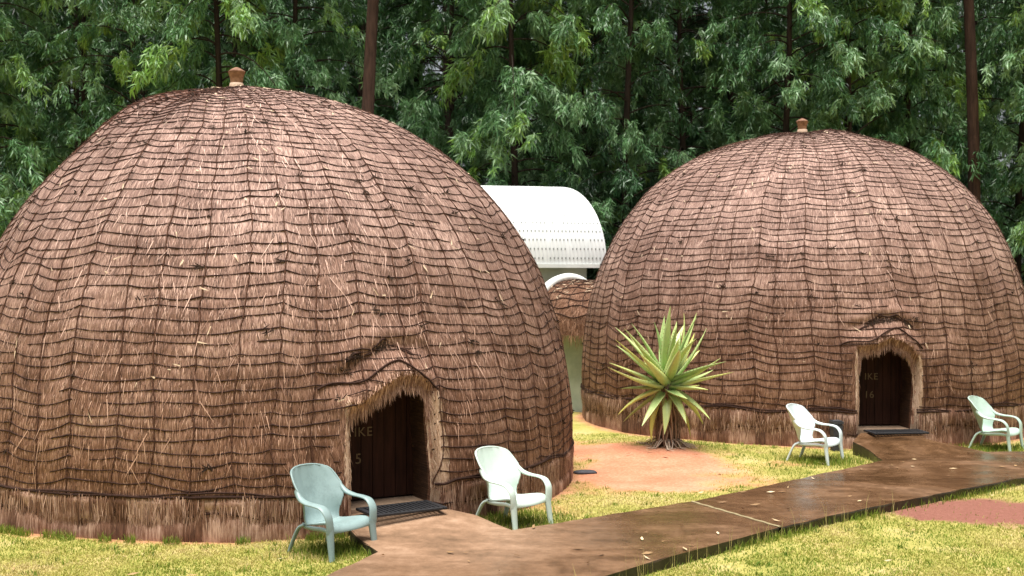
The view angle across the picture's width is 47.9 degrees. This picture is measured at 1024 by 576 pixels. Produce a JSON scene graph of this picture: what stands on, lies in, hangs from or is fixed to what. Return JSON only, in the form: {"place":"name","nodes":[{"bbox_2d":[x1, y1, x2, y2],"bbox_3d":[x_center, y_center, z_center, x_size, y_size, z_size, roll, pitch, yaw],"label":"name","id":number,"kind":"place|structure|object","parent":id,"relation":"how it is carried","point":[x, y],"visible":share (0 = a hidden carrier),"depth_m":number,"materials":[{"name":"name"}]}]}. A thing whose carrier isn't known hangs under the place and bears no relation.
{"place":"outdoors","nodes":[
{"label":"outdoors","id":0,"kind":"place"},
{"bbox_2d":[0,432,1023,575],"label":"lawn grass","id":1,"kind":"structure","parent":0,"point":[302,549],"depth_m":9.93,"materials":[{"name":"green plant"}]},
{"bbox_2d":[0,412,1023,575],"bbox_3d":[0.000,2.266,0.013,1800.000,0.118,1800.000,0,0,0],"label":"ground","id":2,"kind":"structure","parent":0,"point":[661,470],"depth_m":11.80,"materials":[{"name":"green plant"}]},
{"bbox_2d":[3,2,46,221],"bbox_3d":[-18.103,-6.525,38.794,5.618,17.753,5.757,0,0,16],"label":"gum tree","id":3,"kind":"object","parent":2,"relation":"on","point":[15,89],"depth_m":38.73,"materials":[{"name":"green plant"}]},
{"bbox_2d":[0,3,56,219],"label":"gum tree","id":4,"kind":"object","parent":2,"relation":"on","point":[5,11],"visible":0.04,"depth_m":34.64,"materials":[{"name":"green plant"}]},
{"bbox_2d":[0,0,64,220],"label":"gum tree","id":5,"kind":"object","parent":2,"relation":"on","point":[16,16],"visible":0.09,"depth_m":30.44,"materials":[{"name":"green plant"}]},
{"bbox_2d":[0,0,80,237],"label":"gum tree","id":6,"kind":"object","parent":2,"relation":"on","point":[42,153],"visible":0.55,"depth_m":25.19,"materials":[{"name":"green plant"}]},
{"bbox_2d":[0,0,107,223],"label":"gum tree","id":7,"kind":"object","parent":2,"relation":"on","point":[28,80],"depth_m":38.20,"materials":[{"name":"green plant"}]},
{"bbox_2d":[5,2,128,215],"bbox_3d":[-13.472,-5.542,34.931,5.113,15.768,4.990,0,0,3],"label":"gum tree","id":8,"kind":"object","parent":2,"relation":"on","point":[69,92],"visible":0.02,"depth_m":34.81,"materials":[{"name":"green plant"}]},
{"bbox_2d":[0,0,149,210],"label":"gum tree","id":9,"kind":"object","parent":2,"relation":"on","point":[66,22],"visible":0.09,"depth_m":30.79,"materials":[{"name":"green plant"}]},
{"bbox_2d":[0,0,158,223],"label":"gum tree","id":10,"kind":"object","parent":2,"relation":"on","point":[65,116],"visible":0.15,"depth_m":26.95,"materials":[{"name":"green plant"}]},
{"bbox_2d":[5,0,199,148],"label":"gum tree","id":11,"kind":"object","parent":2,"relation":"on","point":[122,63],"visible":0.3,"depth_m":24.93,"materials":[{"name":"green plant"}]},
{"bbox_2d":[71,15,203,100],"bbox_3d":[-12.565,-7.410,38.816,5.574,19.543,5.492,0,0,0],"label":"gum tree","id":12,"kind":"object","parent":2,"relation":"on","point":[124,50],"visible":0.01,"depth_m":37.96,"materials":[{"name":"green plant"}]},
{"bbox_2d":[70,0,220,114],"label":"gum tree","id":13,"kind":"object","parent":2,"relation":"on","point":[108,50],"visible":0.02,"depth_m":30.43,"materials":[{"name":"green plant"}]},
{"bbox_2d":[60,0,242,138],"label":"gum tree","id":14,"kind":"object","parent":2,"relation":"on","point":[124,48],"depth_m":33.83,"materials":[{"name":"green plant"}]},
{"bbox_2d":[125,0,306,98],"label":"gum tree","id":15,"kind":"object","parent":2,"relation":"on","point":[172,51],"visible":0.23,"depth_m":23.61,"materials":[{"name":"green plant"}]},
{"bbox_2d":[177,0,303,91],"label":"gum tree","id":16,"kind":"object","parent":2,"relation":"on","point":[281,4],"visible":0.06,"depth_m":30.70,"materials":[{"name":"green plant"}]},
{"bbox_2d":[190,0,299,87],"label":"gum tree","id":17,"kind":"object","parent":2,"relation":"on","point":[230,44],"visible":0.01,"depth_m":39.27,"materials":[{"name":"green plant"}]},
{"bbox_2d":[198,0,325,92],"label":"gum tree","id":18,"kind":"object","parent":2,"relation":"on","point":[204,66],"visible":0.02,"depth_m":34.36,"materials":[{"name":"green plant"}]},
{"bbox_2d":[0,67,574,542],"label":"beehive hut","id":19,"kind":"object","parent":2,"relation":"on","point":[224,311],"visible":0.98,"depth_m":10.91,"materials":[{"name":"wicker"}]},
{"bbox_2d":[350,387,412,499],"bbox_3d":[-1.295,1.393,11.120,1.062,1.250,0.133,0,0,-29],"label":"door","id":20,"kind":"structure","parent":19,"relation":"in","point":[380,448],"depth_m":11.14,"materials":[{"name":"brown wood"}]},
{"bbox_2d":[212,0,402,108],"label":"gum tree","id":21,"kind":"object","parent":2,"relation":"on","point":[335,28],"visible":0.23,"depth_m":24.92,"materials":[{"name":"green plant"}]},
{"bbox_2d":[256,0,393,103],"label":"gum tree","id":22,"kind":"object","parent":2,"relation":"on","point":[304,24],"visible":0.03,"depth_m":33.67,"materials":[{"name":"green plant"}]},
{"bbox_2d":[288,463,376,562],"bbox_3d":[-1.565,1.892,9.843,0.653,0.718,0.621,0,0,38],"label":"garden chair","id":23,"kind":"object","parent":2,"relation":"on","point":[320,490],"visible":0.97,"depth_m":9.91,"materials":[{"name":"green plastic"}]},
{"bbox_2d":[286,1,406,114],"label":"gum tree","id":24,"kind":"object","parent":2,"relation":"on","point":[302,77],"visible":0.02,"depth_m":38.83,"materials":[{"name":"green plant"}]},
{"bbox_2d":[285,0,435,129],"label":"gum tree","id":25,"kind":"object","parent":2,"relation":"on","point":[311,40],"visible":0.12,"depth_m":31.19,"materials":[{"name":"green plant"}]},
{"bbox_2d":[362,0,378,113],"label":"gum tree","id":26,"kind":"object","parent":2,"relation":"on","point":[368,90],"visible":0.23,"depth_m":23.42,"materials":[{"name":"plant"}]},
{"bbox_2d":[311,0,509,166],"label":"gum tree","id":27,"kind":"object","parent":2,"relation":"on","point":[430,92],"visible":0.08,"depth_m":33.34,"materials":[{"name":"green plant"}]},
{"bbox_2d":[346,0,474,162],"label":"gum tree","id":28,"kind":"object","parent":2,"relation":"on","point":[438,75],"depth_m":39.05,"materials":[{"name":"green plant"}]},
{"bbox_2d":[380,1,470,134],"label":"gum tree","id":29,"kind":"object","parent":2,"relation":"on","point":[431,55],"depth_m":44.63,"materials":[{"name":"green plant"}]},
{"bbox_2d":[353,0,550,184],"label":"gum tree","id":30,"kind":"object","parent":2,"relation":"on","point":[441,42],"visible":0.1,"depth_m":31.19,"materials":[{"name":"green plant"}]},
{"bbox_2d":[377,0,554,186],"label":"gum tree","id":31,"kind":"object","parent":2,"relation":"on","point":[401,56],"visible":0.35,"depth_m":26.75,"materials":[{"name":"green plant"}]},
{"bbox_2d":[475,446,552,529],"bbox_3d":[-0.026,1.895,10.958,0.653,0.718,0.621,0,0,42],"label":"garden chair","id":32,"kind":"object","parent":2,"relation":"on","point":[501,470],"visible":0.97,"depth_m":11.04,"materials":[{"name":"white plastic"}]},
{"bbox_2d":[424,0,606,184],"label":"gum tree","id":33,"kind":"object","parent":2,"relation":"on","point":[535,117],"visible":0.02,"depth_m":35.15,"materials":[{"name":"green plant"}]},
{"bbox_2d":[13,439,1023,575],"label":"leaf litter","id":34,"kind":"object","parent":2,"relation":"on","point":[647,552],"visible":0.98,"depth_m":10.35,"materials":[{"name":"beige plant"}]},
{"bbox_2d":[467,0,579,183],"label":"gum tree","id":35,"kind":"object","parent":2,"relation":"on","point":[567,43],"depth_m":38.07,"materials":[{"name":"green plant"}]},
{"bbox_2d":[434,0,619,237],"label":"gum tree","id":36,"kind":"object","parent":2,"relation":"on","point":[502,118],"visible":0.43,"depth_m":25.26,"materials":[{"name":"green plant"}]},
{"bbox_2d":[480,185,605,282],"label":"annexe","id":37,"kind":"structure","parent":2,"relation":"on","point":[559,230],"depth_m":21.90,"materials":[{"name":"white painted sheet metal"}]},
{"bbox_2d":[545,273,594,411],"bbox_3d":[1.618,1.008,20.751,2.069,2.553,1.858,0,0,41],"label":"thatched link","id":38,"kind":"object","parent":2,"relation":"on","point":[569,294],"visible":0.36,"depth_m":20.41,"materials":[{"name":"wicker"}]},
{"bbox_2d":[573,470,596,473],"bbox_3d":[0.877,2.217,13.858,0.289,0.068,0.166,0,0,0],"label":"flat stone","id":39,"kind":"object","parent":2,"relation":"on","point":[585,472],"visible":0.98,"depth_m":13.80,"materials":[{"name":"stone"}]},
{"bbox_2d":[509,2,669,279],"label":"gum tree","id":40,"kind":"object","parent":2,"relation":"on","point":[576,92],"depth_m":45.73,"materials":[{"name":"green plant"}]},
{"bbox_2d":[503,0,676,278],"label":"gum tree","id":41,"kind":"object","parent":2,"relation":"on","point":[605,50],"visible":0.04,"depth_m":31.57,"materials":[{"name":"green plant"}]},
{"bbox_2d":[498,0,687,279],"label":"gum tree","id":42,"kind":"object","parent":2,"relation":"on","point":[616,110],"visible":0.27,"depth_m":25.98,"materials":[{"name":"green plant"}]},
{"bbox_2d":[537,1,671,177],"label":"gum tree","id":43,"kind":"object","parent":2,"relation":"on","point":[595,58],"visible":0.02,"depth_m":39.24,"materials":[{"name":"green plant"}]},
{"bbox_2d":[558,1,675,275],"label":"gum tree","id":44,"kind":"object","parent":2,"relation":"on","point":[644,62],"visible":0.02,"depth_m":34.67,"materials":[{"name":"green plant"}]},
{"bbox_2d":[548,0,709,279],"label":"gum tree","id":45,"kind":"object","parent":2,"relation":"on","point":[627,181],"visible":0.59,"depth_m":25.36,"materials":[{"name":"green plant"}]},
{"bbox_2d":[608,306,732,450],"bbox_3d":[2.086,1.211,15.406,1.557,1.959,1.663,0,0,-20],"label":"aloe plant","id":46,"kind":"object","parent":2,"relation":"on","point":[668,382],"visible":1,"depth_m":15.31,"materials":[{"name":"green plant"}]},
{"bbox_2d":[600,0,754,228],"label":"gum tree","id":47,"kind":"object","parent":2,"relation":"on","point":[671,143],"visible":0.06,"depth_m":29.76,"materials":[{"name":"green plant"}]},
{"bbox_2d":[610,0,754,179],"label":"gum tree","id":48,"kind":"object","parent":2,"relation":"on","point":[700,1],"depth_m":39.17,"materials":[{"name":"green plant"}]},
{"bbox_2d":[597,0,774,245],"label":"gum tree","id":49,"kind":"object","parent":2,"relation":"on","point":[729,53],"visible":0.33,"depth_m":26.94,"materials":[{"name":"green plant"}]},
{"bbox_2d":[641,2,761,167],"bbox_3d":[5.401,-6.068,34.125,4.733,16.845,4.804,0,0,30],"label":"gum tree","id":50,"kind":"object","parent":2,"relation":"on","point":[690,111],"visible":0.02,"depth_m":33.89,"materials":[{"name":"green plant"}]},
{"bbox_2d":[640,4,799,127],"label":"gum tree","id":51,"kind":"object","parent":2,"relation":"on","point":[674,33],"depth_m":44.16,"materials":[{"name":"green plant"}]},
{"bbox_2d":[653,0,812,155],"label":"gum tree","id":52,"kind":"object","parent":2,"relation":"on","point":[705,79],"visible":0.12,"depth_m":28.75,"materials":[{"name":"green plant"}]},
{"bbox_2d":[696,0,823,133],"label":"gum tree","id":53,"kind":"object","parent":2,"relation":"on","point":[776,3],"visible":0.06,"depth_m":30.93,"materials":[{"name":"green plant"}]},
{"bbox_2d":[674,0,864,156],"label":"gum tree","id":54,"kind":"object","parent":2,"relation":"on","point":[752,88],"depth_m":38.63,"materials":[{"name":"green plant"}]},
{"bbox_2d":[711,0,855,132],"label":"gum tree","id":55,"kind":"object","parent":2,"relation":"on","point":[776,56],"visible":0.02,"depth_m":33.72,"materials":[{"name":"green plant"}]},
{"bbox_2d":[685,0,885,162],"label":"gum tree","id":56,"kind":"object","parent":2,"relation":"on","point":[774,66],"visible":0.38,"depth_m":25.65,"materials":[{"name":"green plant"}]},
{"bbox_2d":[580,118,1023,448],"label":"beehive hut","id":57,"kind":"object","parent":2,"relation":"on","point":[857,284],"visible":0.93,"depth_m":16.58,"materials":[{"name":"wicker"}]},
{"bbox_2d":[858,348,912,424],"bbox_3d":[5.208,1.289,16.403,1.062,1.300,0.083,0,0,-4],"label":"door","id":58,"kind":"structure","parent":57,"relation":"in","point":[880,378],"depth_m":16.37,"materials":[{"name":"brown wood"}]},
{"bbox_2d":[786,403,843,465],"bbox_3d":[3.865,1.867,14.818,0.653,0.718,0.621,0,0,37],"label":"garden chair","id":59,"kind":"object","parent":2,"relation":"on","point":[803,420],"visible":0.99,"depth_m":14.84,"materials":[{"name":"white plastic"}]},
{"bbox_2d":[759,0,924,139],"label":"gum tree","id":60,"kind":"object","parent":2,"relation":"on","point":[806,39],"visible":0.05,"depth_m":31.63,"materials":[{"name":"green plant"}]},
{"bbox_2d":[722,0,977,144],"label":"gum tree","id":61,"kind":"object","parent":2,"relation":"on","point":[872,95],"visible":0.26,"depth_m":25.88,"materials":[{"name":"green plant"}]},
{"bbox_2d":[780,0,933,138],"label":"gum tree","id":62,"kind":"object","parent":2,"relation":"on","point":[856,127],"visible":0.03,"depth_m":34.57,"materials":[{"name":"green plant"}]},
{"bbox_2d":[841,29,919,129],"bbox_3d":[11.950,-7.111,39.355,5.319,18.929,5.399,0,0,38],"label":"gum tree","id":63,"kind":"object","parent":2,"relation":"on","point":[914,100],"depth_m":37.48,"materials":[{"name":"green plant"}]},
{"bbox_2d":[834,0,989,180],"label":"gum tree","id":64,"kind":"object","parent":2,"relation":"on","point":[924,143],"visible":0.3,"depth_m":26.26,"materials":[{"name":"green plant"}]},
{"bbox_2d":[864,0,1020,253],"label":"gum tree","id":65,"kind":"object","parent":2,"relation":"on","point":[997,79],"visible":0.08,"depth_m":30.61,"materials":[{"name":"green plant"}]},
{"bbox_2d":[876,0,1013,233],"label":"gum tree","id":66,"kind":"object","parent":2,"relation":"on","point":[1003,96],"depth_m":43.47,"materials":[{"name":"green plant"}]},
{"bbox_2d":[914,0,1016,233],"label":"gum tree","id":67,"kind":"object","parent":2,"relation":"on","point":[999,121],"depth_m":39.37,"materials":[{"name":"green plant"}]},
{"bbox_2d":[915,0,1023,252],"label":"gum tree","id":68,"kind":"object","parent":2,"relation":"on","point":[1007,201],"visible":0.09,"depth_m":34.78,"materials":[{"name":"green plant"}]},
{"bbox_2d":[963,0,980,202],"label":"trunk","id":69,"kind":"object","parent":2,"relation":"on","point":[973,146],"visible":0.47,"depth_m":25.86,"materials":[{"name":"brown plant"}]},
{"bbox_2d":[921,0,1023,285],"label":"gum tree","id":70,"kind":"object","parent":2,"relation":"on","point":[989,139],"visible":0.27,"depth_m":27.04,"materials":[{"name":"green plant"}]},
{"bbox_2d":[963,0,1023,275],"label":"gum tree","id":71,"kind":"object","parent":2,"relation":"on","point":[1009,125],"visible":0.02,"depth_m":38.61,"materials":[{"name":"green plant"}]},
{"bbox_2d":[968,396,1023,450],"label":"garden chair","id":72,"kind":"object","parent":2,"relation":"on","point":[984,412],"visible":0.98,"depth_m":15.83,"materials":[{"name":"white plastic"}]},
{"bbox_2d":[981,0,1023,283],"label":"gum tree","id":73,"kind":"object","parent":2,"relation":"on","point":[1016,175],"visible":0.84,"depth_m":25.46,"materials":[{"name":"green plant"}]},
{"bbox_2d":[990,25,1023,248],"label":"gum tree","id":74,"kind":"object","parent":2,"relation":"on","point":[1012,129],"visible":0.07,"depth_m":35.69,"materials":[{"name":"green plant"}]},
{"bbox_2d":[994,20,1023,267],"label":"gum tree","id":75,"kind":"object","parent":2,"relation":"on","point":[1012,204],"visible":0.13,"depth_m":31.98,"materials":[{"name":"green plant"}]},
{"bbox_2d":[36,0,1023,262],"label":"sky","id":76,"kind":"structure","parent":0,"point":[439,62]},
{"bbox_2d":[327,501,778,575],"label":"path","id":77,"kind":"structure","parent":0,"point":[418,544],"depth_m":9.80,"materials":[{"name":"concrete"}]},
{"bbox_2d":[356,500,446,516],"bbox_3d":[-1.012,2.022,10.562,0.740,0.026,0.400,0,0,-32],"label":"doormat","id":78,"kind":"object","parent":77,"relation":"on","point":[405,508],"visible":0.92,"depth_m":10.52,"materials":[{"name":"black rubber"}]},
{"bbox_2d":[691,501,781,526],"bbox_3d":[2.121,2.157,11.020,0.051,0.010,1.345,0,0,-27],"label":"path seam","id":79,"kind":"object","parent":77,"relation":"on","point":[737,514],"visible":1,"depth_m":10.95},
{"bbox_2d":[696,433,1023,535],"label":"path","id":80,"kind":"structure","parent":0,"point":[924,465],"depth_m":12.67,"materials":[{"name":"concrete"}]},
{"bbox_2d":[863,429,928,434],"bbox_3d":[5.246,1.964,15.735,0.780,0.026,0.360,0,0,-6],"label":"doormat","id":81,"kind":"object","parent":80,"relation":"on","point":[892,431],"visible":1,"depth_m":15.68,"materials":[{"name":"black rubber"}]}
]}

